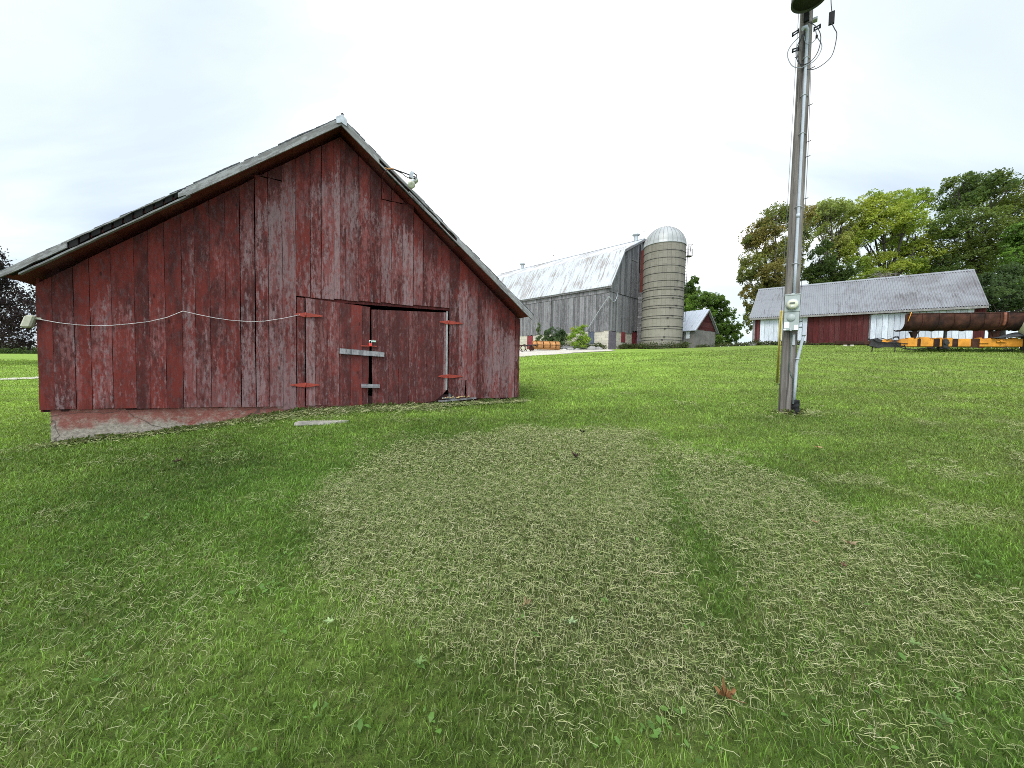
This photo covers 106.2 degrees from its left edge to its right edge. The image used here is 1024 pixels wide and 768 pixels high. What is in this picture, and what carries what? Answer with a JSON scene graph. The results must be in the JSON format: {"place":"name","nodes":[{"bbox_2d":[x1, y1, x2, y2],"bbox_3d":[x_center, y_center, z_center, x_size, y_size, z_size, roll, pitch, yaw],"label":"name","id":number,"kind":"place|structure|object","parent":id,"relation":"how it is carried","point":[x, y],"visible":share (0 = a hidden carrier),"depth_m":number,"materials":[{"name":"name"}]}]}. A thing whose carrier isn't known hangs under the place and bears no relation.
{"place":"outdoors","nodes":[
{"label":"outdoors","id":0,"kind":"place"},
{"bbox_2d":[0,377,38,379],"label":"gravel path","id":1,"kind":"structure","parent":0,"point":[18,378],"depth_m":16.66,"materials":[{"name":"white gravel"}]},
{"bbox_2d":[0,345,1023,767],"bbox_3d":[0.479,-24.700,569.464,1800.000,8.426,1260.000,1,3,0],"label":"ground","id":2,"kind":"structure","parent":0,"point":[626,739],"depth_m":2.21,"materials":[{"name":"green plant"}]},
{"bbox_2d":[0,339,34,349],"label":"woods","id":3,"kind":"object","parent":2,"relation":"on","point":[14,345],"visible":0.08,"depth_m":158.13,"materials":[{"name":"green plant"}]},
{"bbox_2d":[0,246,36,350],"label":"purple maple","id":4,"kind":"object","parent":2,"relation":"on","point":[9,325],"visible":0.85,"depth_m":24.06,"materials":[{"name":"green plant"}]},
{"bbox_2d":[0,346,36,353],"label":"hedge growth","id":5,"kind":"object","parent":2,"relation":"on","point":[11,351],"visible":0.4,"depth_m":61.34,"materials":[{"name":"green plant"}]},
{"bbox_2d":[0,113,533,441],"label":"red barn","id":6,"kind":"structure","parent":2,"relation":"on","point":[331,244],"depth_m":6.49,"materials":[{"name":"red wood"}]},
{"bbox_2d":[20,315,41,327],"bbox_3d":[-6.522,-0.846,5.220,0.187,0.170,0.120,0,3,-28],"label":"plastic cover","id":7,"kind":"object","parent":6,"relation":"attached to","point":[29,321],"visible":1,"depth_m":5.17,"materials":[{"name":"white plastic"}]},
{"bbox_2d":[39,311,297,325],"bbox_3d":[-5.066,-1.016,5.953,3.124,0.370,0.034,0,3,-28],"label":"wire","id":8,"kind":"object","parent":6,"relation":"attached to","point":[163,318],"visible":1,"depth_m":5.82,"materials":[{"name":"grey metal"}]},
{"bbox_2d":[290,298,383,405],"bbox_3d":[-3.149,-0.544,7.018,1.561,1.938,0.081,0,3,-28],"label":"door","id":9,"kind":"structure","parent":6,"relation":"in","point":[346,382],"depth_m":7.01,"materials":[{"name":"red paint"}]},
{"bbox_2d":[388,168,418,188],"bbox_3d":[-1.965,-3.729,6.984,0.558,0.315,0.184,0,3,-28],"label":"flood light","id":10,"kind":"object","parent":6,"relation":"attached to","point":[412,182],"visible":1,"depth_m":7.00,"materials":[{"name":"white metal"}]},
{"bbox_2d":[371,310,462,405],"bbox_3d":[-1.855,-0.536,7.719,1.836,1.925,0.059,0,3,-28],"label":"door","id":11,"kind":"structure","parent":6,"relation":"in","point":[415,343],"depth_m":7.63,"materials":[{"name":"red paint"}]},
{"bbox_2d":[48,397,518,445],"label":"weeds","id":12,"kind":"object","parent":2,"relation":"on","point":[296,409],"visible":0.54,"depth_m":6.12,"materials":[{"name":"green plant"}]},
{"bbox_2d":[294,420,348,425],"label":"stone slab","id":13,"kind":"structure","parent":2,"relation":"on","point":[315,422],"depth_m":6.07,"materials":[{"name":"grey stone"}]},
{"bbox_2d":[408,655,426,663],"bbox_3d":[-0.455,1.328,1.857,0.080,0.019,0.054,3,3,32],"label":"fallen leaf","id":14,"kind":"object","parent":2,"relation":"on","point":[420,660],"visible":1,"depth_m":1.85,"materials":[{"name":"green plant"}]},
{"bbox_2d":[0,368,1023,767],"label":"cut hay","id":15,"kind":"object","parent":2,"relation":"on","point":[868,542],"visible":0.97,"depth_m":2.75,"materials":[{"name":"beige plant"}]},
{"bbox_2d":[323,613,333,623],"bbox_3d":[-0.997,1.294,2.117,0.061,0.019,0.079,3,3,34],"label":"fallen leaf","id":16,"kind":"object","parent":15,"relation":"on","point":[328,620],"visible":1,"depth_m":2.11,"materials":[{"name":"green plant"}]},
{"bbox_2d":[518,596,531,605],"bbox_3d":[0.072,1.273,2.252,0.090,0.043,0.058,0,3,-14],"label":"fallen leaf","id":17,"kind":"object","parent":15,"relation":"on","point":[528,601],"visible":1,"depth_m":2.25,"materials":[{"name":"beige plant"}]},
{"bbox_2d":[562,616,576,622],"bbox_3d":[0.321,1.299,2.121,0.081,0.020,0.062,2,3,26],"label":"fallen leaf","id":18,"kind":"object","parent":15,"relation":"on","point":[572,620],"visible":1,"depth_m":2.12,"materials":[{"name":"green plant"}]},
{"bbox_2d":[714,676,746,703],"bbox_3d":[0.929,1.315,1.643,0.082,0.076,0.100,0,3,-17],"label":"fallen leaf","id":19,"kind":"object","parent":15,"relation":"on","point":[727,693],"visible":1,"depth_m":1.66,"materials":[{"name":"brown plant"}]},
{"bbox_2d":[843,538,856,544],"bbox_3d":[2.506,1.164,2.850,0.082,0.032,0.114,3,3,35],"label":"fallen leaf","id":20,"kind":"object","parent":15,"relation":"on","point":[853,542],"visible":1,"depth_m":2.83,"materials":[{"name":"beige plant"}]},
{"bbox_2d":[901,637,923,645],"bbox_3d":[2.028,1.302,1.946,0.061,0.020,0.082,-1,3,-43],"label":"fallen leaf","id":21,"kind":"object","parent":15,"relation":"on","point":[912,641],"visible":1,"depth_m":1.94,"materials":[{"name":"green plant"}]},
{"bbox_2d":[923,707,956,722],"bbox_3d":[1.744,1.347,1.564,0.069,0.020,0.081,0,3,-21],"label":"fallen leaf","id":22,"kind":"object","parent":15,"relation":"on","point":[943,715],"visible":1,"depth_m":1.56,"materials":[{"name":"green plant"}]},
{"bbox_2d":[28,473,1023,764],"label":"broadleaf weeds","id":23,"kind":"object","parent":2,"relation":"on","point":[430,717],"visible":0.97,"depth_m":1.66,"materials":[{"name":"green plant"}]},
{"bbox_2d":[535,322,545,349],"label":"sapling","id":24,"kind":"object","parent":2,"relation":"on","point":[539,337],"visible":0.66,"depth_m":44.60,"materials":[{"name":"green plant"}]},
{"bbox_2d":[541,326,567,344],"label":"dark shrub","id":25,"kind":"object","parent":2,"relation":"on","point":[561,338],"visible":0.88,"depth_m":44.34,"materials":[{"name":"green plant"}]},
{"bbox_2d":[497,233,645,348],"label":"grey barn","id":26,"kind":"structure","parent":2,"relation":"on","point":[597,291],"depth_m":45.26,"materials":[{"name":"wood"}]},
{"bbox_2d":[527,336,532,348],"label":"door","id":27,"kind":"structure","parent":26,"relation":"in","point":[529,338],"depth_m":50.45,"materials":[{"name":"red paint"}]},
{"bbox_2d":[588,331,593,343],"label":"window","id":28,"kind":"structure","parent":26,"relation":"in","point":[591,334],"depth_m":43.43,"materials":[{"name":"blue glass"}]},
{"bbox_2d":[608,331,615,348],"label":"door","id":29,"kind":"structure","parent":26,"relation":"in","point":[612,335],"depth_m":42.28,"materials":[{"name":"grey paint"}]},
{"bbox_2d":[632,332,636,344],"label":"door","id":30,"kind":"structure","parent":26,"relation":"in","point":[634,334],"depth_m":45.78,"materials":[{"name":"red paint"}]},
{"bbox_2d":[567,324,590,348],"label":"yellow shrub","id":31,"kind":"object","parent":2,"relation":"on","point":[584,338],"visible":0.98,"depth_m":40.69,"materials":[{"name":"green plant"}]},
{"bbox_2d":[560,342,606,348],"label":"weeds","id":32,"kind":"object","parent":2,"relation":"on","point":[600,345],"visible":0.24,"depth_m":42.41,"materials":[{"name":"green plant"}]},
{"bbox_2d":[586,346,596,349],"bbox_3d":[8.347,-3.649,40.201,1.167,0.741,1.103,3,3,39],"label":"rock","id":33,"kind":"object","parent":2,"relation":"on","point":[592,348],"visible":0.6,"depth_m":39.81,"materials":[{"name":"grey stone"}]},
{"bbox_2d":[618,343,638,348],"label":"weeds","id":34,"kind":"object","parent":2,"relation":"on","point":[627,346],"visible":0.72,"depth_m":43.57,"materials":[{"name":"green plant"}]},
{"bbox_2d":[637,292,642,343],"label":"block feed room","id":35,"kind":"object","parent":2,"relation":"on","point":[639,321],"visible":0.23,"depth_m":45.59,"materials":[{"name":"grey concrete"}]},
{"bbox_2d":[634,341,691,348],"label":"weeds","id":36,"kind":"object","parent":2,"relation":"on","point":[676,345],"visible":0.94,"depth_m":39.70,"materials":[{"name":"green plant"}]},
{"bbox_2d":[641,226,692,348],"bbox_3d":[16.356,-10.003,41.575,4.355,13.790,4.389,0,3,-31],"label":"silo","id":37,"kind":"object","parent":2,"relation":"on","point":[664,274],"visible":0.95,"depth_m":39.83,"materials":[{"name":"concrete"}]},
{"bbox_2d":[640,250,643,292],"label":"silo chute","id":38,"kind":"object","parent":37,"relation":"attached to","point":[641,272],"visible":0.29,"depth_m":45.65,"materials":[{"name":"red metal"}]},
{"bbox_2d":[684,275,700,311],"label":"maple tree","id":39,"kind":"object","parent":2,"relation":"on","point":[691,288],"visible":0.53,"depth_m":54.90,"materials":[{"name":"green plant"}]},
{"bbox_2d":[682,309,718,347],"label":"milk house","id":40,"kind":"structure","parent":2,"relation":"on","point":[699,327],"depth_m":44.95,"materials":[{"name":"grey paint"}]},
{"bbox_2d":[695,344,710,347],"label":"weeds","id":41,"kind":"object","parent":2,"relation":"on","point":[701,346],"visible":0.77,"depth_m":43.08,"materials":[{"name":"green plant"}]},
{"bbox_2d":[684,291,743,344],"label":"maple tree","id":42,"kind":"object","parent":2,"relation":"on","point":[713,302],"visible":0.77,"depth_m":51.01,"materials":[{"name":"green plant"}]},
{"bbox_2d":[712,342,748,346],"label":"weeds","id":43,"kind":"object","parent":2,"relation":"on","point":[724,344],"visible":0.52,"depth_m":44.31,"materials":[{"name":"green plant"}]},
{"bbox_2d":[744,339,808,345],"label":"weeds","id":44,"kind":"object","parent":2,"relation":"on","point":[757,342],"visible":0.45,"depth_m":33.90,"materials":[{"name":"green plant"}]},
{"bbox_2d":[736,201,820,333],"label":"maple tree","id":45,"kind":"object","parent":2,"relation":"on","point":[752,241],"visible":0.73,"depth_m":43.69,"materials":[{"name":"green plant"}]},
{"bbox_2d":[776,408,806,414],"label":"weeds","id":46,"kind":"object","parent":2,"relation":"on","point":[792,411],"visible":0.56,"depth_m":7.46,"materials":[{"name":"green plant"}]},
{"bbox_2d":[778,0,836,414],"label":"utility pole","id":47,"kind":"object","parent":2,"relation":"on","point":[790,357],"visible":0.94,"depth_m":7.35,"materials":[{"name":"grey wood"}]},
{"bbox_2d":[776,14,798,382],"bbox_3d":[6.785,-3.932,9.502,0.069,8.296,4.758,3,3,34],"label":"guy wire","id":48,"kind":"object","parent":47,"relation":"attached to","point":[779,346],"visible":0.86,"depth_m":10.69,"materials":[{"name":"grey"}]},
{"bbox_2d":[791,0,823,13],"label":"transformer","id":49,"kind":"object","parent":47,"relation":"attached to","point":[800,6],"visible":1,"depth_m":7.01,"materials":[{"name":"paint"}]},
{"bbox_2d":[800,239,863,283],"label":"cedar tree","id":50,"kind":"object","parent":2,"relation":"on","point":[830,266],"visible":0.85,"depth_m":40.96,"materials":[{"name":"green plant"}]},
{"bbox_2d":[803,197,866,273],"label":"ash tree","id":51,"kind":"object","parent":2,"relation":"on","point":[829,211],"visible":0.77,"depth_m":44.68,"materials":[{"name":"green plant"}]},
{"bbox_2d":[749,269,988,347],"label":"long shed","id":52,"kind":"structure","parent":2,"relation":"on","point":[860,310],"depth_m":30.97,"materials":[{"name":"red"}]},
{"bbox_2d":[760,317,807,343],"bbox_3d":[23.559,-4.537,33.439,3.337,2.380,0.042,3,3,38],"label":"sliding door","id":53,"kind":"structure","parent":52,"relation":"in","point":[768,325],"depth_m":33.88,"materials":[{"name":"white wood"}]},
{"bbox_2d":[807,314,869,344],"bbox_3d":[26.426,-4.283,31.233,3.788,2.623,0.042,3,3,38],"label":"sliding door","id":54,"kind":"structure","parent":52,"relation":"in","point":[861,329],"depth_m":31.17,"materials":[{"name":"red wood"}]},
{"bbox_2d":[870,312,918,339],"bbox_3d":[28.999,-4.034,29.194,2.606,2.644,0.042,3,3,38],"label":"sliding door","id":55,"kind":"structure","parent":52,"relation":"in","point":[886,326],"depth_m":29.36,"materials":[{"name":"white wood"}]},
{"bbox_2d":[919,309,973,347],"bbox_3d":[31.080,-3.891,27.568,2.616,2.768,0.039,3,3,38],"label":"sliding door","id":56,"kind":"structure","parent":52,"relation":"in","point":[935,334],"depth_m":27.38,"materials":[{"name":"white metal"}]},
{"bbox_2d":[865,268,900,278],"bbox_3d":[37.724,-7.751,38.873,6.403,8.236,2.630,0,3,-26],"label":"dead tree","id":57,"kind":"object","parent":2,"relation":"on","point":[885,275],"visible":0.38,"depth_m":39.48,"materials":[{"name":"wood"}]},
{"bbox_2d":[804,342,976,347],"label":"weeds","id":58,"kind":"object","parent":2,"relation":"on","point":[824,343],"visible":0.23,"depth_m":31.33,"materials":[{"name":"green plant"}]},
{"bbox_2d":[837,187,958,280],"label":"maple tree","id":59,"kind":"object","parent":2,"relation":"on","point":[897,210],"visible":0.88,"depth_m":43.37,"materials":[{"name":"green plant"}]},
{"bbox_2d":[834,312,1023,351],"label":"farm implement","id":60,"kind":"object","parent":2,"relation":"on","point":[993,324],"visible":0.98,"depth_m":20.91,"materials":[{"name":"orange paint"},{"name":"rusty brown steel"},{"name":"black plastic"}]},
{"bbox_2d":[994,332,1023,337],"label":"tarp","id":61,"kind":"object","parent":60,"relation":"on","point":[1017,334],"visible":0.91,"depth_m":20.44,"materials":[{"name":"grey plastic"}]},
{"bbox_2d":[905,347,1023,352],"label":"weeds","id":62,"kind":"object","parent":2,"relation":"on","point":[971,350],"visible":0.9,"depth_m":21.35,"materials":[{"name":"green plant"}]},
{"bbox_2d":[923,167,1023,275],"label":"maple tree","id":63,"kind":"object","parent":2,"relation":"on","point":[980,251],"visible":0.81,"depth_m":41.44,"materials":[{"name":"green plant"}]},
{"bbox_2d":[977,261,1023,347],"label":"spruce tree","id":64,"kind":"object","parent":2,"relation":"on","point":[1006,279],"visible":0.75,"depth_m":32.12,"materials":[{"name":"green plant"}]},
{"bbox_2d":[984,337,1020,347],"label":"woods","id":65,"kind":"object","parent":2,"relation":"on","point":[1006,347],"visible":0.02,"depth_m":88.89,"materials":[{"name":"green plant"}]},
{"bbox_2d":[995,220,1023,298],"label":"maple tree","id":66,"kind":"object","parent":2,"relation":"on","point":[1013,251],"visible":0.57,"depth_m":37.90,"materials":[{"name":"green plant"}]},
{"bbox_2d":[1018,323,1023,349],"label":"spray tank","id":67,"kind":"object","parent":2,"relation":"on","point":[1021,330],"visible":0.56,"depth_m":20.27,"materials":[{"name":"beige plastic"}]},
{"bbox_2d":[0,0,1023,347],"label":"sky","id":68,"kind":"structure","parent":0,"point":[535,131],"materials":[{"name":"white"}]},
{"bbox_2d":[519,349,611,356],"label":"gravel driveway","id":69,"kind":"structure","parent":0,"point":[537,352],"depth_m":35.85,"materials":[{"name":"grey gravel"}]},
{"bbox_2d":[520,344,538,351],"bbox_3d":[1.744,-3.734,39.812,2.044,0.803,0.638,1,3,0],"label":"old plow","id":70,"kind":"object","parent":69,"relation":"on","point":[525,345],"visible":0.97,"depth_m":39.95,"materials":[{"name":"black metal"}]},
{"bbox_2d":[529,341,559,350],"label":"loader bucket","id":71,"kind":"object","parent":69,"relation":"on","point":[548,345],"visible":0.97,"depth_m":40.61,"materials":[{"name":"orange metal"}]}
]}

